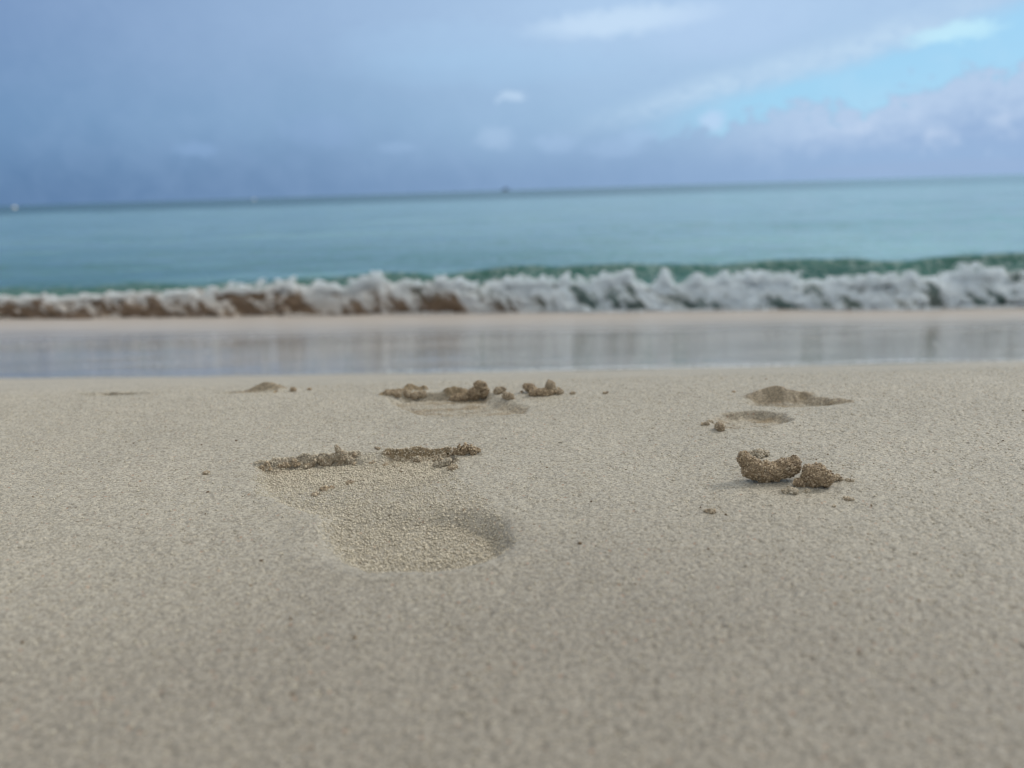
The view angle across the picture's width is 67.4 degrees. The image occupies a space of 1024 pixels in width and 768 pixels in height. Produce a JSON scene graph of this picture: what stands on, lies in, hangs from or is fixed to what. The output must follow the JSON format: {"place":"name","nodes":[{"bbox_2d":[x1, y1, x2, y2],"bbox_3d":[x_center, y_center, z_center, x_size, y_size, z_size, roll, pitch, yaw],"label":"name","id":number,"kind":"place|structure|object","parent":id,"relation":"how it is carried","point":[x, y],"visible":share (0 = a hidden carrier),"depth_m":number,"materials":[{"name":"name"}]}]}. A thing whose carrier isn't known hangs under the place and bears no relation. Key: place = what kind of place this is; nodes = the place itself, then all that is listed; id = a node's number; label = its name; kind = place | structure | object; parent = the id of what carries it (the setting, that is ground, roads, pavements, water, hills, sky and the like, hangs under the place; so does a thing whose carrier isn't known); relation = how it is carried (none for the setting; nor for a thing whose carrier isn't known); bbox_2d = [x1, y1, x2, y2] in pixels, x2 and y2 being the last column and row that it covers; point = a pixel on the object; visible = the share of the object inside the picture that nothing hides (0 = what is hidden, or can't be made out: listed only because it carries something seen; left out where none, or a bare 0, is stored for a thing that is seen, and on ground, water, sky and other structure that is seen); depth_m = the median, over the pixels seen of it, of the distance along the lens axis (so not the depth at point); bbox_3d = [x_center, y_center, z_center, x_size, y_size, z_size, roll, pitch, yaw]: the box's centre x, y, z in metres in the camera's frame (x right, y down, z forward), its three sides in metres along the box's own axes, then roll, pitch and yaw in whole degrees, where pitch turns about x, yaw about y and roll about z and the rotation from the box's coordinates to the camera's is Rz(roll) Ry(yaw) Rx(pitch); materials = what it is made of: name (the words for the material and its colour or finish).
{"place":"outdoors","nodes":[
{"label":"outdoors","id":0,"kind":"place"},
{"bbox_2d":[0,361,1023,767],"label":"sand","id":1,"kind":"structure","parent":0,"point":[374,715],"depth_m":0.44,"materials":[{"name":"beige sand"}]},
{"bbox_2d":[78,392,156,395],"bbox_3d":[-0.484,0.015,0.946,0.102,0.011,0.034,-2,14,0],"label":"footprint","id":2,"kind":"object","parent":1,"relation":"on","point":[108,394],"visible":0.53,"depth_m":0.96},
{"bbox_2d":[202,470,209,474],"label":"sand crumb","id":3,"kind":"object","parent":1,"relation":"on","point":[206,472],"visible":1,"depth_m":0.63,"materials":[{"name":"beige sand"}]},
{"bbox_2d":[215,382,284,393],"bbox_3d":[-0.318,0.006,0.925,0.092,0.017,0.029,-2,14,0],"label":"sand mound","id":4,"kind":"object","parent":1,"relation":"on","point":[264,387],"visible":0.93,"depth_m":0.92,"materials":[{"name":"beige sand"}]},
{"bbox_2d":[251,447,516,572],"bbox_3d":[-0.103,0.093,0.567,0.170,0.019,0.251,-6,15,-17],"label":"footprint","id":5,"kind":"object","parent":1,"relation":"on","point":[478,520],"visible":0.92,"depth_m":0.56},
{"bbox_2d":[259,459,300,470],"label":"sand ridge","id":6,"kind":"structure","parent":5,"relation":"on","point":[283,465],"depth_m":0.66,"materials":[{"name":"brown sand"}]},
{"bbox_2d":[311,491,318,496],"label":"sand crumb","id":7,"kind":"object","parent":5,"relation":"on","point":[314,494],"visible":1,"depth_m":0.60,"materials":[{"name":"beige sand"}]},
{"bbox_2d":[319,485,334,490],"bbox_3d":[-0.147,0.083,0.610,0.012,0.006,0.009,-2,14,0],"label":"sand crumb","id":8,"kind":"object","parent":5,"relation":"on","point":[324,488],"visible":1,"depth_m":0.61,"materials":[{"name":"beige sand"}]},
{"bbox_2d":[303,451,356,468],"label":"sand ridge","id":9,"kind":"structure","parent":5,"relation":"on","point":[324,461],"depth_m":0.67,"materials":[{"name":"brown sand"}]},
{"bbox_2d":[330,444,354,463],"bbox_3d":[-0.148,0.061,0.669,0.022,0.018,0.010,-2,14,0],"label":"sand clump","id":10,"kind":"object","parent":5,"relation":"on","point":[338,454],"visible":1,"depth_m":0.67,"materials":[{"name":"brown sand"}]},
{"bbox_2d":[345,480,354,484],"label":"sand crumb","id":11,"kind":"object","parent":5,"relation":"on","point":[347,482],"visible":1,"depth_m":0.62,"materials":[{"name":"beige sand"}]},
{"bbox_2d":[432,457,451,467],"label":"sand clump","id":12,"kind":"object","parent":5,"relation":"on","point":[447,461],"visible":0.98,"depth_m":0.65,"materials":[{"name":"brown sand"}]},
{"bbox_2d":[446,463,457,470],"bbox_3d":[-0.049,0.069,0.631,0.010,0.008,0.008,-2,14,0],"label":"sand crumb","id":13,"kind":"object","parent":5,"relation":"on","point":[451,467],"visible":1,"depth_m":0.63,"materials":[{"name":"beige sand"}]},
{"bbox_2d":[397,455,444,462],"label":"sand ridge","id":14,"kind":"structure","parent":1,"relation":"on","point":[416,459],"depth_m":0.67,"materials":[{"name":"brown sand"}]},
{"bbox_2d":[386,386,532,418],"bbox_3d":[-0.059,0.022,0.826,0.162,0.016,0.115,-2,14,0],"label":"footprint","id":15,"kind":"object","parent":1,"relation":"on","point":[493,403],"visible":0.91,"depth_m":0.84},
{"bbox_2d":[383,389,401,397],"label":"sand clump","id":16,"kind":"object","parent":15,"relation":"on","point":[396,393],"visible":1,"depth_m":0.86,"materials":[{"name":"beige sand"}]},
{"bbox_2d":[403,389,426,399],"bbox_3d":[-0.111,0.012,0.872,0.029,0.013,0.012,-2,14,0],"label":"sand clump","id":17,"kind":"object","parent":15,"relation":"on","point":[415,395],"visible":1,"depth_m":0.87,"materials":[{"name":"beige sand"}]},
{"bbox_2d":[448,380,489,401],"bbox_3d":[-0.049,0.009,0.866,0.047,0.026,0.015,-2,14,0],"label":"sand clump","id":18,"kind":"object","parent":15,"relation":"on","point":[479,389],"visible":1,"depth_m":0.86,"materials":[{"name":"beige sand"}]},
{"bbox_2d":[450,442,480,455],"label":"sand ridge","id":19,"kind":"structure","parent":1,"relation":"on","point":[466,448],"depth_m":0.66,"materials":[{"name":"brown sand"}]},
{"bbox_2d":[493,386,506,394],"bbox_3d":[-0.014,0.008,0.861,0.015,0.011,0.011,-13,18,-38],"label":"sand crumb","id":20,"kind":"object","parent":1,"relation":"on","point":[499,390],"visible":0.95,"depth_m":0.86,"materials":[{"name":"beige sand"}]},
{"bbox_2d":[501,392,514,399],"bbox_3d":[-0.004,0.013,0.838,0.011,0.011,0.016,-12,17,-35],"label":"sand crumb","id":21,"kind":"object","parent":1,"relation":"on","point":[507,395],"visible":1,"depth_m":0.83,"materials":[{"name":"beige sand"}]},
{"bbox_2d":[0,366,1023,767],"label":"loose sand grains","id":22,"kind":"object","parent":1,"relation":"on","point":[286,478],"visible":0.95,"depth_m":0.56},
{"bbox_2d":[522,383,535,391],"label":"sand clump","id":23,"kind":"object","parent":1,"relation":"on","point":[527,387],"visible":0.83,"depth_m":0.86,"materials":[{"name":"beige sand"}]},
{"bbox_2d":[528,387,553,396],"bbox_3d":[0.033,0.009,0.846,0.029,0.012,0.013,-2,14,0],"label":"sand clump","id":24,"kind":"object","parent":1,"relation":"on","point":[536,392],"visible":1,"depth_m":0.84,"materials":[{"name":"beige sand"}]},
{"bbox_2d":[545,379,563,394],"bbox_3d":[0.047,0.004,0.849,0.021,0.019,0.014,-2,14,0],"label":"sand clump","id":25,"kind":"object","parent":1,"relation":"on","point":[549,384],"visible":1,"depth_m":0.84,"materials":[{"name":"beige sand"}]},
{"bbox_2d":[701,421,709,425],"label":"sand crumb","id":26,"kind":"object","parent":1,"relation":"on","point":[706,423],"visible":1,"depth_m":0.72,"materials":[{"name":"beige sand"}]},
{"bbox_2d":[703,508,715,513],"bbox_3d":[0.137,0.088,0.531,0.009,0.005,0.007,-2,14,0],"label":"sand crumb","id":27,"kind":"object","parent":1,"relation":"on","point":[711,510],"visible":1,"depth_m":0.53,"materials":[{"name":"beige sand"}]},
{"bbox_2d":[714,421,724,430],"bbox_3d":[0.192,0.040,0.708,0.010,0.010,0.013,-2,14,0],"label":"sand crumb","id":28,"kind":"object","parent":1,"relation":"on","point":[719,426],"visible":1,"depth_m":0.70,"materials":[{"name":"brown sand"}]},
{"bbox_2d":[705,410,798,429],"bbox_3d":[0.230,0.037,0.738,0.086,0.011,0.063,-2,14,0],"label":"footprint","id":29,"kind":"object","parent":1,"relation":"on","point":[748,418],"visible":0.84,"depth_m":0.75},
{"bbox_2d":[748,448,769,458],"bbox_3d":[0.204,0.057,0.635,0.021,0.008,0.013,-2,14,0],"label":"sand clump","id":30,"kind":"object","parent":1,"relation":"on","point":[759,453],"visible":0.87,"depth_m":0.63,"materials":[{"name":"brown sand"}]},
{"bbox_2d":[736,450,801,482],"bbox_3d":[0.194,0.062,0.579,0.050,0.027,0.018,-2,14,0],"label":"sand clump","id":31,"kind":"object","parent":1,"relation":"on","point":[759,470],"visible":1,"depth_m":0.57,"materials":[{"name":"brown sand"}]},
{"bbox_2d":[781,486,798,494],"bbox_3d":[0.202,0.078,0.559,0.012,0.007,0.010,-2,14,0],"label":"sand crumb","id":32,"kind":"object","parent":1,"relation":"on","point":[790,490],"visible":1,"depth_m":0.56,"materials":[{"name":"beige sand"}]},
{"bbox_2d":[741,386,853,407],"bbox_3d":[0.294,0.017,0.798,0.110,0.021,0.050,-2,14,0],"label":"sand mound","id":33,"kind":"object","parent":1,"relation":"on","point":[778,396],"visible":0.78,"depth_m":0.81,"materials":[{"name":"beige sand"}]},
{"bbox_2d":[792,462,836,487],"bbox_3d":[0.224,0.068,0.569,0.031,0.019,0.020,-2,14,0],"label":"sand clump","id":34,"kind":"object","parent":1,"relation":"on","point":[815,475],"visible":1,"depth_m":0.56,"materials":[{"name":"brown sand"}]},
{"bbox_2d":[835,473,843,480],"bbox_3d":[0.245,0.071,0.580,0.010,0.007,0.009,-2,14,0],"label":"sand crumb","id":35,"kind":"object","parent":1,"relation":"on","point":[839,477],"visible":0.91,"depth_m":0.58,"materials":[{"name":"beige sand"}]},
{"bbox_2d":[842,496,854,500],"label":"sand crumb","id":36,"kind":"object","parent":1,"relation":"on","point":[847,498],"visible":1,"depth_m":0.54,"materials":[{"name":"beige sand"}]},
{"bbox_2d":[845,478,853,481],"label":"sand crumb","id":37,"kind":"object","parent":1,"relation":"on","point":[849,480],"visible":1,"depth_m":0.57,"materials":[{"name":"beige sand"}]},
{"bbox_2d":[0,174,1023,318],"bbox_3d":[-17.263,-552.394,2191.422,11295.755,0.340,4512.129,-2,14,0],"label":"sea","id":38,"kind":"structure","parent":0,"point":[926,227],"depth_m":13.74,"materials":[{"name":"liquid"}]},
{"bbox_2d":[0,306,1023,377],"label":"shallow water","id":39,"kind":"structure","parent":0,"point":[283,345],"depth_m":3.80,"materials":[{"name":"grey liquid"}]},
{"bbox_2d":[0,252,1023,319],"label":"wave foam","id":40,"kind":"object","parent":39,"relation":"on","point":[962,289],"visible":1,"depth_m":5.16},
{"bbox_2d":[0,0,1023,205],"label":"sky","id":41,"kind":"structure","parent":0,"point":[102,101],"materials":[{"name":"blue"}]},
{"bbox_2d":[22,326,1023,376],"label":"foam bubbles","id":42,"kind":"object","parent":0,"point":[745,365],"visible":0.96,"depth_m":2.70}
]}

